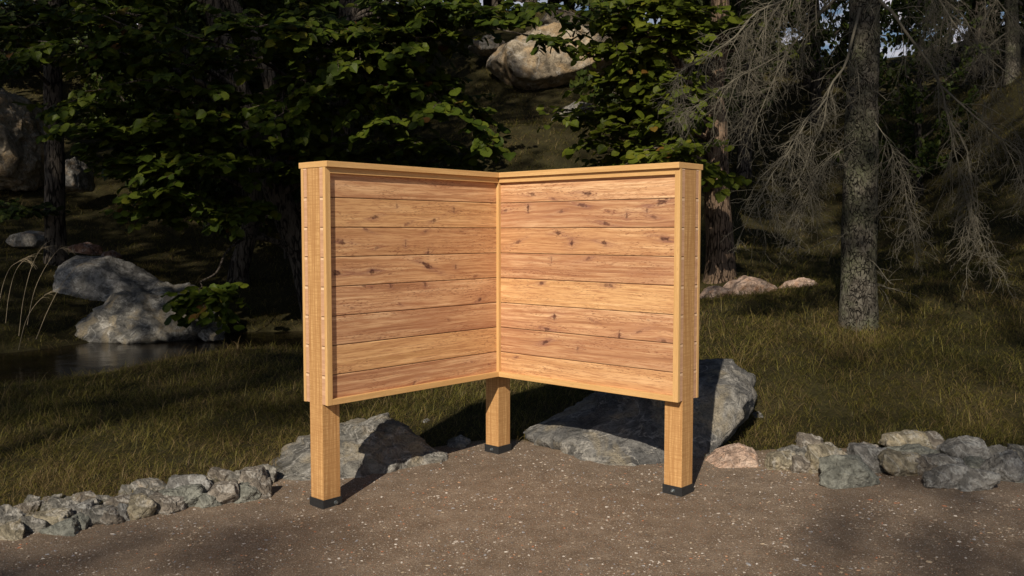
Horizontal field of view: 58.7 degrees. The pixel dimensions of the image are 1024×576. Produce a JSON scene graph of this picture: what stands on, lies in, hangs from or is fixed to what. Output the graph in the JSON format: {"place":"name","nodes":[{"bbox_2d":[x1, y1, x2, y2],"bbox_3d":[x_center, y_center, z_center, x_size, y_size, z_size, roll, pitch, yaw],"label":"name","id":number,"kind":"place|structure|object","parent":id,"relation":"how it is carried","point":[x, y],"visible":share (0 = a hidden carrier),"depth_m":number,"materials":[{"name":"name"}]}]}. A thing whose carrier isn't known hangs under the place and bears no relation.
{"place":"outdoors","nodes":[
{"label":"outdoors","id":0,"kind":"place"},
{"bbox_2d":[0,331,302,386],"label":"stream water","id":1,"kind":"structure","parent":0,"point":[31,364],"depth_m":11.00,"materials":[{"name":"black liquid"}]},
{"bbox_2d":[1,0,1004,57],"label":"sky","id":2,"kind":"structure","parent":0,"point":[890,54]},
{"bbox_2d":[0,9,1023,526],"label":"ground","id":3,"kind":"structure","parent":0,"point":[108,191],"depth_m":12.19,"materials":[{"name":"plant"}]},
{"bbox_2d":[0,504,26,525],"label":"border stone","id":4,"kind":"object","parent":3,"relation":"on","point":[8,512],"visible":0.57,"depth_m":4.18,"materials":[{"name":"grey stone"}]},
{"bbox_2d":[0,88,44,191],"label":"boulder","id":5,"kind":"object","parent":3,"relation":"on","point":[21,154],"visible":0.81,"depth_m":19.87,"materials":[{"name":"stone"}]},
{"bbox_2d":[6,230,43,248],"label":"rock","id":6,"kind":"object","parent":3,"relation":"on","point":[26,239],"visible":0.74,"depth_m":16.23,"materials":[{"name":"stone"}]},
{"bbox_2d":[13,500,41,513],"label":"border stone","id":7,"kind":"object","parent":3,"relation":"on","point":[26,506],"visible":0.55,"depth_m":4.37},
{"bbox_2d":[23,494,40,502],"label":"border stone","id":8,"kind":"object","parent":3,"relation":"on","point":[30,497],"visible":0.39,"depth_m":4.52,"materials":[{"name":"grey stone"}]},
{"bbox_2d":[19,244,52,331],"bbox_3d":[-5.629,0.004,10.796,0.503,1.143,0.082,0,4,0],"label":"reed stalk","id":9,"kind":"object","parent":3,"relation":"on","point":[27,281],"visible":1,"depth_m":10.81,"materials":[{"name":"beige"}]},
{"bbox_2d":[0,0,88,62],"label":"woodland tree","id":10,"kind":"object","parent":3,"relation":"on","point":[3,46],"visible":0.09,"depth_m":25.18,"materials":[{"name":"green plant"}]},
{"bbox_2d":[27,247,75,324],"bbox_3d":[-5.533,-0.035,10.911,0.591,0.959,0.128,0,4,0],"label":"reed stalk","id":11,"kind":"object","parent":3,"relation":"on","point":[42,272],"visible":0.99,"depth_m":10.91,"materials":[{"name":"beige"}]},
{"bbox_2d":[44,497,80,509],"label":"border stone","id":12,"kind":"object","parent":3,"relation":"on","point":[55,502],"visible":0.34,"depth_m":4.32,"materials":[{"name":"grey stone"}]},
{"bbox_2d":[0,0,126,265],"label":"conifer tree","id":13,"kind":"object","parent":3,"relation":"on","point":[53,214],"visible":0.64,"depth_m":14.71,"materials":[{"name":"brown plant"}]},
{"bbox_2d":[36,263,99,338],"bbox_3d":[-5.277,0.154,10.828,0.798,0.917,0.089,0,4,0],"label":"reed stalk","id":14,"kind":"object","parent":3,"relation":"on","point":[58,289],"visible":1,"depth_m":10.82,"materials":[{"name":"beige"}]},
{"bbox_2d":[0,0,144,75],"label":"woodland tree","id":15,"kind":"object","parent":3,"relation":"on","point":[18,46],"visible":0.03,"depth_m":27.37,"materials":[{"name":"green plant"}]},
{"bbox_2d":[65,157,94,192],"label":"boulder","id":16,"kind":"object","parent":3,"relation":"on","point":[77,179],"visible":0.81,"depth_m":19.16,"materials":[{"name":"stone"}]},
{"bbox_2d":[71,490,96,501],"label":"border stone","id":17,"kind":"object","parent":3,"relation":"on","point":[83,496],"visible":0.45,"depth_m":4.50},
{"bbox_2d":[68,242,103,254],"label":"rock","id":18,"kind":"object","parent":3,"relation":"on","point":[87,248],"visible":0.49,"depth_m":16.16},
{"bbox_2d":[83,498,101,505],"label":"border stone","id":19,"kind":"object","parent":3,"relation":"on","point":[97,501],"visible":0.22,"depth_m":4.40,"materials":[{"name":"grey stone"}]},
{"bbox_2d":[96,495,111,504],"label":"border stone","id":20,"kind":"object","parent":3,"relation":"on","point":[102,498],"visible":0.23,"depth_m":4.46,"materials":[{"name":"grey stone"}]},
{"bbox_2d":[53,255,159,301],"bbox_3d":[-6.333,0.100,14.451,1.901,1.236,1.520,0,4,0],"label":"boulder","id":21,"kind":"object","parent":3,"relation":"on","point":[107,278],"visible":0.51,"depth_m":13.91,"materials":[{"name":"grey stone"}]},
{"bbox_2d":[101,250,122,258],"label":"rock","id":22,"kind":"object","parent":3,"relation":"on","point":[113,253],"visible":0.5,"depth_m":16.10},
{"bbox_2d":[116,502,129,520],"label":"border stone","id":23,"kind":"object","parent":3,"relation":"on","point":[122,509],"visible":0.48,"depth_m":4.24,"materials":[{"name":"grey stone"}]},
{"bbox_2d":[118,484,133,494],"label":"border stone","id":24,"kind":"object","parent":3,"relation":"on","point":[123,487],"visible":0.46,"depth_m":4.61,"materials":[{"name":"grey stone"}]},
{"bbox_2d":[63,0,204,189],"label":"woodland tree","id":25,"kind":"object","parent":3,"relation":"on","point":[94,87],"visible":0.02,"depth_m":20.17,"materials":[{"name":"green plant"}]},
{"bbox_2d":[66,0,219,217],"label":"woodland tree","id":26,"kind":"object","parent":3,"relation":"on","point":[131,102],"visible":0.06,"depth_m":19.00,"materials":[{"name":"green plant"}]},
{"bbox_2d":[128,477,166,491],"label":"border stone","id":27,"kind":"object","parent":3,"relation":"on","point":[153,483],"visible":0.43,"depth_m":4.62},
{"bbox_2d":[75,280,226,343],"bbox_3d":[-5.110,0.394,12.852,2.172,0.970,1.730,0,4,0],"label":"boulder","id":28,"kind":"object","parent":3,"relation":"on","point":[135,313],"visible":0.66,"depth_m":12.35,"materials":[{"name":"grey stone"}]},
{"bbox_2d":[158,484,206,507],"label":"border stone","id":29,"kind":"object","parent":3,"relation":"on","point":[191,494],"visible":0.56,"depth_m":4.41,"materials":[{"name":"grey stone"}]},
{"bbox_2d":[165,474,213,491],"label":"border stone","id":30,"kind":"object","parent":3,"relation":"on","point":[175,480],"visible":0.42,"depth_m":4.61,"materials":[{"name":"grey stone"}]},
{"bbox_2d":[135,0,280,287],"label":"leafy tree","id":31,"kind":"object","parent":3,"relation":"on","point":[239,266],"visible":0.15,"depth_m":14.92,"materials":[{"name":"green plant"}]},
{"bbox_2d":[198,327,224,341],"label":"rock","id":32,"kind":"object","parent":3,"relation":"on","point":[208,335],"visible":0.84,"depth_m":12.22,"materials":[{"name":"grey stone"}]},
{"bbox_2d":[102,0,331,236],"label":"woodland tree","id":33,"kind":"object","parent":3,"relation":"on","point":[177,15],"visible":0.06,"depth_m":17.81,"materials":[{"name":"green plant"}]},
{"bbox_2d":[207,467,232,480],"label":"border stone","id":34,"kind":"object","parent":3,"relation":"on","point":[218,473],"visible":0.44,"depth_m":4.77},
{"bbox_2d":[121,0,328,223],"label":"woodland tree","id":35,"kind":"object","parent":3,"relation":"on","point":[212,189],"visible":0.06,"depth_m":17.11,"materials":[{"name":"green plant"}]},
{"bbox_2d":[249,475,271,499],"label":"border stone","id":36,"kind":"object","parent":3,"relation":"on","point":[262,484],"visible":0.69,"depth_m":4.55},
{"bbox_2d":[190,0,373,258],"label":"woodland tree","id":37,"kind":"object","parent":3,"relation":"on","point":[296,195],"visible":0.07,"depth_m":16.73,"materials":[{"name":"green plant"}]},
{"bbox_2d":[203,0,392,188],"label":"woodland tree","id":38,"kind":"object","parent":3,"relation":"on","point":[275,11],"visible":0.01,"depth_m":18.77,"materials":[{"name":"green plant"}]},
{"bbox_2d":[0,0,636,334],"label":"leafy tree","id":39,"kind":"object","parent":3,"relation":"on","point":[356,35],"visible":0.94,"depth_m":11.66,"materials":[{"name":"green plant"}]},
{"bbox_2d":[222,0,468,164],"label":"leafy tree","id":40,"kind":"object","parent":3,"relation":"on","point":[335,102],"visible":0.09,"depth_m":14.34,"materials":[{"name":"green plant"}]},
{"bbox_2d":[279,0,413,135],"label":"woodland tree","id":41,"kind":"object","parent":3,"relation":"on","point":[358,123],"depth_m":21.24,"materials":[{"name":"green plant"}]},
{"bbox_2d":[270,412,436,480],"bbox_3d":[-0.916,0.947,5.214,0.955,0.395,0.822,-1,4,-21],"label":"boulder","id":42,"kind":"object","parent":3,"relation":"on","point":[381,443],"visible":0.53,"depth_m":5.04,"materials":[{"name":"grey stone"}]},
{"bbox_2d":[421,449,448,462],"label":"rock","id":43,"kind":"object","parent":3,"relation":"on","point":[438,456],"visible":0.45,"depth_m":5.12,"materials":[{"name":"grey stone"}]},
{"bbox_2d":[468,35,504,56],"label":"boulder","id":44,"kind":"object","parent":3,"relation":"on","point":[481,49],"visible":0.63,"depth_m":24.66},
{"bbox_2d":[299,161,702,508],"bbox_3d":[-0.043,0.249,4.454,1.384,1.703,1.389,3,5,42],"label":"corner board","id":45,"kind":"object","parent":3,"relation":"on","point":[423,278],"visible":0.99,"depth_m":4.61,"materials":[{"name":"brown wood"}]},
{"bbox_2d":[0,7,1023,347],"bbox_3d":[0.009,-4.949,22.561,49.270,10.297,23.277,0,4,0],"label":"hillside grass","id":46,"kind":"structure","parent":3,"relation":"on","point":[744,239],"depth_m":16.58,"materials":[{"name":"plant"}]},
{"bbox_2d":[486,20,612,89],"bbox_3d":[1.207,-6.142,24.377,3.802,2.154,3.171,0,4,0],"label":"boulder","id":47,"kind":"object","parent":3,"relation":"on","point":[515,63],"visible":0.52,"depth_m":23.17,"materials":[{"name":"stone"}]},
{"bbox_2d":[540,10,579,25],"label":"boulder","id":48,"kind":"object","parent":47,"relation":"on","point":[546,19],"visible":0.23,"depth_m":25.01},
{"bbox_2d":[547,0,563,8],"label":"woodland tree","id":49,"kind":"object","parent":3,"relation":"on","point":[554,1],"visible":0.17,"depth_m":33.21,"materials":[{"name":"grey plant"}]},
{"bbox_2d":[552,101,593,122],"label":"boulder","id":50,"kind":"object","parent":3,"relation":"on","point":[571,106],"visible":0.27,"depth_m":19.81,"materials":[{"name":"grey stone"}]},
{"bbox_2d":[564,0,629,11],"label":"woodland tree","id":51,"kind":"object","parent":3,"relation":"on","point":[577,6],"visible":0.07,"depth_m":32.02,"materials":[{"name":"green plant"}]},
{"bbox_2d":[523,358,757,465],"bbox_3d":[0.888,0.809,5.638,1.511,0.640,1.206,-2,4,-34],"label":"boulder","id":52,"kind":"object","parent":3,"relation":"on","point":[604,428],"visible":0.52,"depth_m":5.33,"materials":[{"name":"stone"}]},
{"bbox_2d":[536,0,809,283],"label":"leafy tree","id":53,"kind":"object","parent":3,"relation":"on","point":[681,28],"visible":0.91,"depth_m":11.43,"materials":[{"name":"green plant"}]},
{"bbox_2d":[569,0,780,151],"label":"woodland tree","id":54,"kind":"object","parent":3,"relation":"on","point":[584,4],"visible":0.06,"depth_m":19.16,"materials":[{"name":"green plant"}]},
{"bbox_2d":[700,286,733,299],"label":"rock","id":55,"kind":"object","parent":3,"relation":"on","point":[706,291],"visible":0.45,"depth_m":10.08,"materials":[{"name":"beige stone"}]},
{"bbox_2d":[635,0,826,178],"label":"woodland tree","id":56,"kind":"object","parent":3,"relation":"on","point":[743,168],"visible":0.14,"depth_m":19.22,"materials":[{"name":"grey plant"}]},
{"bbox_2d":[723,275,776,295],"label":"rock","id":57,"kind":"object","parent":3,"relation":"on","point":[741,282],"visible":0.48,"depth_m":10.29,"materials":[{"name":"beige stone"}]},
{"bbox_2d":[752,411,762,417],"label":"rock","id":58,"kind":"object","parent":3,"relation":"on","point":[757,413],"visible":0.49,"depth_m":5.98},
{"bbox_2d":[777,277,816,288],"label":"rock","id":59,"kind":"object","parent":3,"relation":"on","point":[801,281],"visible":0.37,"depth_m":10.51,"materials":[{"name":"beige stone"}]},
{"bbox_2d":[795,432,823,447],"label":"border stone","id":60,"kind":"object","parent":3,"relation":"on","point":[803,439],"visible":0.56,"depth_m":5.23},
{"bbox_2d":[765,0,884,124],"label":"woodland tree","id":61,"kind":"object","parent":3,"relation":"on","point":[816,88],"visible":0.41,"depth_m":23.29,"materials":[{"name":"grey plant"}]},
{"bbox_2d":[805,442,847,472],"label":"border stone","id":62,"kind":"object","parent":3,"relation":"on","point":[814,453],"visible":0.43,"depth_m":4.77,"materials":[{"name":"stone"}]},
{"bbox_2d":[751,0,907,88],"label":"woodland tree","id":63,"kind":"object","parent":3,"relation":"on","point":[807,81],"visible":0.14,"depth_m":27.01,"materials":[{"name":"green plant"}]},
{"bbox_2d":[648,0,1023,330],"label":"spruce tree","id":64,"kind":"object","parent":3,"relation":"on","point":[858,301],"visible":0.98,"depth_m":8.04,"materials":[{"name":"grey plant"}]},
{"bbox_2d":[819,454,879,488],"bbox_3d":[1.695,0.946,4.599,0.348,0.210,0.189,-1,4,-18],"label":"border stone","id":65,"kind":"object","parent":3,"relation":"on","point":[845,471],"visible":0.83,"depth_m":4.54,"materials":[{"name":"grey stone"}]},
{"bbox_2d":[847,442,886,472],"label":"border stone","id":66,"kind":"object","parent":3,"relation":"on","point":[868,454],"visible":0.36,"depth_m":4.77,"materials":[{"name":"grey stone"}]},
{"bbox_2d":[878,448,920,475],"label":"border stone","id":67,"kind":"object","parent":3,"relation":"on","point":[895,463],"visible":0.74,"depth_m":4.68,"materials":[{"name":"stone"}]},
{"bbox_2d":[884,443,939,454],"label":"border stone","id":68,"kind":"object","parent":3,"relation":"on","point":[920,449],"visible":0.34,"depth_m":4.96,"materials":[{"name":"grey stone"}]},
{"bbox_2d":[832,0,998,197],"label":"woodland tree","id":69,"kind":"object","parent":3,"relation":"on","point":[912,99],"visible":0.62,"depth_m":17.11,"materials":[{"name":"green plant"}]},
{"bbox_2d":[847,0,1023,79],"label":"woodland tree","id":70,"kind":"object","parent":3,"relation":"on","point":[894,41],"visible":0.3,"depth_m":24.99,"materials":[{"name":"green plant"}]},
{"bbox_2d":[922,453,964,466],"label":"border stone","id":71,"kind":"object","parent":3,"relation":"on","point":[940,459],"visible":0.36,"depth_m":4.74,"materials":[{"name":"grey stone"}]},
{"bbox_2d":[922,462,969,488],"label":"border stone","id":72,"kind":"object","parent":3,"relation":"on","point":[948,476],"visible":0.74,"depth_m":4.47,"materials":[{"name":"grey stone"}]},
{"bbox_2d":[963,456,984,468],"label":"border stone","id":73,"kind":"object","parent":3,"relation":"on","point":[975,462],"visible":0.31,"depth_m":4.74,"materials":[{"name":"grey stone"}]},
{"bbox_2d":[951,0,1023,73],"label":"woodland tree","id":74,"kind":"object","parent":3,"relation":"on","point":[998,20],"visible":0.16,"depth_m":25.89,"materials":[{"name":"green plant"}]},
{"bbox_2d":[959,0,1023,90],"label":"spruce tree","id":75,"kind":"object","parent":3,"relation":"on","point":[1011,6],"visible":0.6,"depth_m":18.14,"materials":[{"name":"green plant"}]},
{"bbox_2d":[965,0,1023,11],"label":"woodland tree","id":76,"kind":"object","parent":3,"relation":"on","point":[995,6],"visible":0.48,"depth_m":20.52,"materials":[{"name":"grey plant"}]},
{"bbox_2d":[980,449,1023,481],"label":"border stone","id":77,"kind":"object","parent":3,"relation":"on","point":[1007,465],"visible":0.69,"depth_m":4.57,"materials":[{"name":"grey stone"}]},
{"bbox_2d":[0,439,1023,575],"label":"gravel path","id":78,"kind":"structure","parent":0,"point":[488,480],"depth_m":4.02,"materials":[{"name":"gravel"}]},
{"bbox_2d":[0,520,24,540],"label":"border stone","id":79,"kind":"object","parent":78,"relation":"on","point":[12,530],"visible":0.76,"depth_m":4.03,"materials":[{"name":"stone"}]},
{"bbox_2d":[21,516,50,532],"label":"border stone","id":80,"kind":"object","parent":78,"relation":"on","point":[32,524],"visible":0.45,"depth_m":4.11,"materials":[{"name":"grey stone"}]},
{"bbox_2d":[19,507,73,524],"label":"border stone","id":81,"kind":"object","parent":78,"relation":"on","point":[52,516],"visible":0.46,"depth_m":4.19,"materials":[{"name":"stone"}]},
{"bbox_2d":[38,516,79,535],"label":"border stone","id":82,"kind":"object","parent":78,"relation":"on","point":[69,526],"visible":0.85,"depth_m":4.08,"materials":[{"name":"grey stone"}]},
{"bbox_2d":[65,500,93,514],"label":"border stone","id":83,"kind":"object","parent":78,"relation":"on","point":[84,507],"visible":0.39,"depth_m":4.29,"materials":[{"name":"grey stone"}]},
{"bbox_2d":[72,512,89,529],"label":"border stone","id":84,"kind":"object","parent":78,"relation":"on","point":[83,520],"visible":0.55,"depth_m":4.16,"materials":[{"name":"grey stone"}]},
{"bbox_2d":[85,504,113,524],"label":"border stone","id":85,"kind":"object","parent":78,"relation":"on","point":[95,513],"visible":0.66,"depth_m":4.19,"materials":[{"name":"grey stone"}]},
{"bbox_2d":[100,506,124,524],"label":"border stone","id":86,"kind":"object","parent":78,"relation":"on","point":[112,516],"visible":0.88,"depth_m":4.18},
{"bbox_2d":[103,494,130,506],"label":"border stone","id":87,"kind":"object","parent":78,"relation":"on","point":[115,501],"visible":0.35,"depth_m":4.36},
{"bbox_2d":[127,493,156,519],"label":"border stone","id":88,"kind":"object","parent":78,"relation":"on","point":[141,505],"visible":0.71,"depth_m":4.26,"materials":[{"name":"stone"}]},
{"bbox_2d":[131,487,154,496],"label":"border stone","id":89,"kind":"object","parent":78,"relation":"on","point":[147,492],"visible":0.3,"depth_m":4.52,"materials":[{"name":"grey stone"}]},
{"bbox_2d":[149,491,186,514],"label":"border stone","id":90,"kind":"object","parent":78,"relation":"on","point":[167,505],"visible":0.62,"depth_m":4.33,"materials":[{"name":"stone"}]},
{"bbox_2d":[195,493,221,507],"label":"border stone","id":91,"kind":"object","parent":78,"relation":"on","point":[205,500],"visible":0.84,"depth_m":4.41,"materials":[{"name":"grey stone"}]},
{"bbox_2d":[207,479,239,503],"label":"border stone","id":92,"kind":"object","parent":78,"relation":"on","point":[224,492],"visible":0.74,"depth_m":4.43,"materials":[{"name":"stone"}]},
{"bbox_2d":[226,469,242,480],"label":"border stone","id":93,"kind":"object","parent":78,"relation":"on","point":[234,475],"visible":0.34,"depth_m":4.77,"materials":[{"name":"grey stone"}]},
{"bbox_2d":[234,482,261,503],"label":"border stone","id":94,"kind":"object","parent":78,"relation":"on","point":[248,492],"visible":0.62,"depth_m":4.48,"materials":[{"name":"grey stone"}]},
{"bbox_2d":[238,466,267,482],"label":"border stone","id":95,"kind":"object","parent":78,"relation":"on","point":[250,474],"visible":0.43,"depth_m":4.66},
{"bbox_2d":[258,464,276,482],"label":"border stone","id":96,"kind":"object","parent":78,"relation":"on","point":[271,471],"visible":0.34,"depth_m":4.79,"materials":[{"name":"grey stone"}]},
{"bbox_2d":[447,435,470,447],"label":"rock","id":97,"kind":"object","parent":78,"relation":"on","point":[459,441],"visible":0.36,"depth_m":5.46,"materials":[{"name":"grey stone"}]},
{"bbox_2d":[0,442,1023,575],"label":"pebbles","id":98,"kind":"object","parent":78,"relation":"on","point":[641,559],"visible":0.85,"depth_m":4.01,"materials":[{"name":"stone"}]},
{"bbox_2d":[705,443,758,467],"bbox_3d":[1.216,0.983,5.051,0.339,0.245,0.330,0,4,0],"label":"rock","id":99,"kind":"object","parent":78,"relation":"on","point":[736,455],"visible":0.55,"depth_m":4.96,"materials":[{"name":"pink stone"}]},
{"bbox_2d":[764,450,795,469],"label":"border stone","id":100,"kind":"object","parent":78,"relation":"on","point":[778,460],"visible":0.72,"depth_m":4.83,"materials":[{"name":"stone"}]},
{"bbox_2d":[777,444,799,450],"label":"border stone","id":101,"kind":"object","parent":78,"relation":"on","point":[792,447],"visible":0.36,"depth_m":5.07,"materials":[{"name":"grey stone"}]},
{"bbox_2d":[793,445,806,455],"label":"border stone","id":102,"kind":"object","parent":78,"relation":"on","point":[801,451],"visible":0.12,"depth_m":4.93,"materials":[{"name":"grey stone"}]},
{"bbox_2d":[790,454,810,472],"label":"border stone","id":103,"kind":"object","parent":78,"relation":"on","point":[800,463],"visible":0.77,"depth_m":4.77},
{"bbox_2d":[878,430,932,448],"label":"border stone","id":104,"kind":"object","parent":78,"relation":"on","point":[899,438],"visible":0.68,"depth_m":5.10,"materials":[{"name":"stone"}]},
{"bbox_2d":[915,455,936,474],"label":"border stone","id":105,"kind":"object","parent":78,"relation":"on","point":[925,463],"visible":0.45,"depth_m":4.68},
{"bbox_2d":[925,431,944,449],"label":"border stone","id":106,"kind":"object","parent":78,"relation":"on","point":[935,438],"visible":0.3,"depth_m":5.20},
{"bbox_2d":[935,435,991,459],"bbox_3d":[2.463,0.896,4.981,0.282,0.168,0.177,0,4,0],"label":"border stone","id":107,"kind":"object","parent":78,"relation":"on","point":[962,447],"visible":0.62,"depth_m":4.92,"materials":[{"name":"grey stone"}]},
{"bbox_2d":[955,468,1000,491],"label":"border stone","id":108,"kind":"object","parent":78,"relation":"on","point":[974,479],"visible":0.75,"depth_m":4.44,"materials":[{"name":"grey stone"}]},
{"bbox_2d":[988,444,1006,455],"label":"border stone","id":109,"kind":"object","parent":78,"relation":"on","point":[994,449],"visible":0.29,"depth_m":4.94,"materials":[{"name":"grey stone"}]},
{"bbox_2d":[1007,443,1023,461],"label":"border stone","id":110,"kind":"object","parent":78,"relation":"on","point":[1018,449],"visible":0.42,"depth_m":4.86,"materials":[{"name":"grey stone"}]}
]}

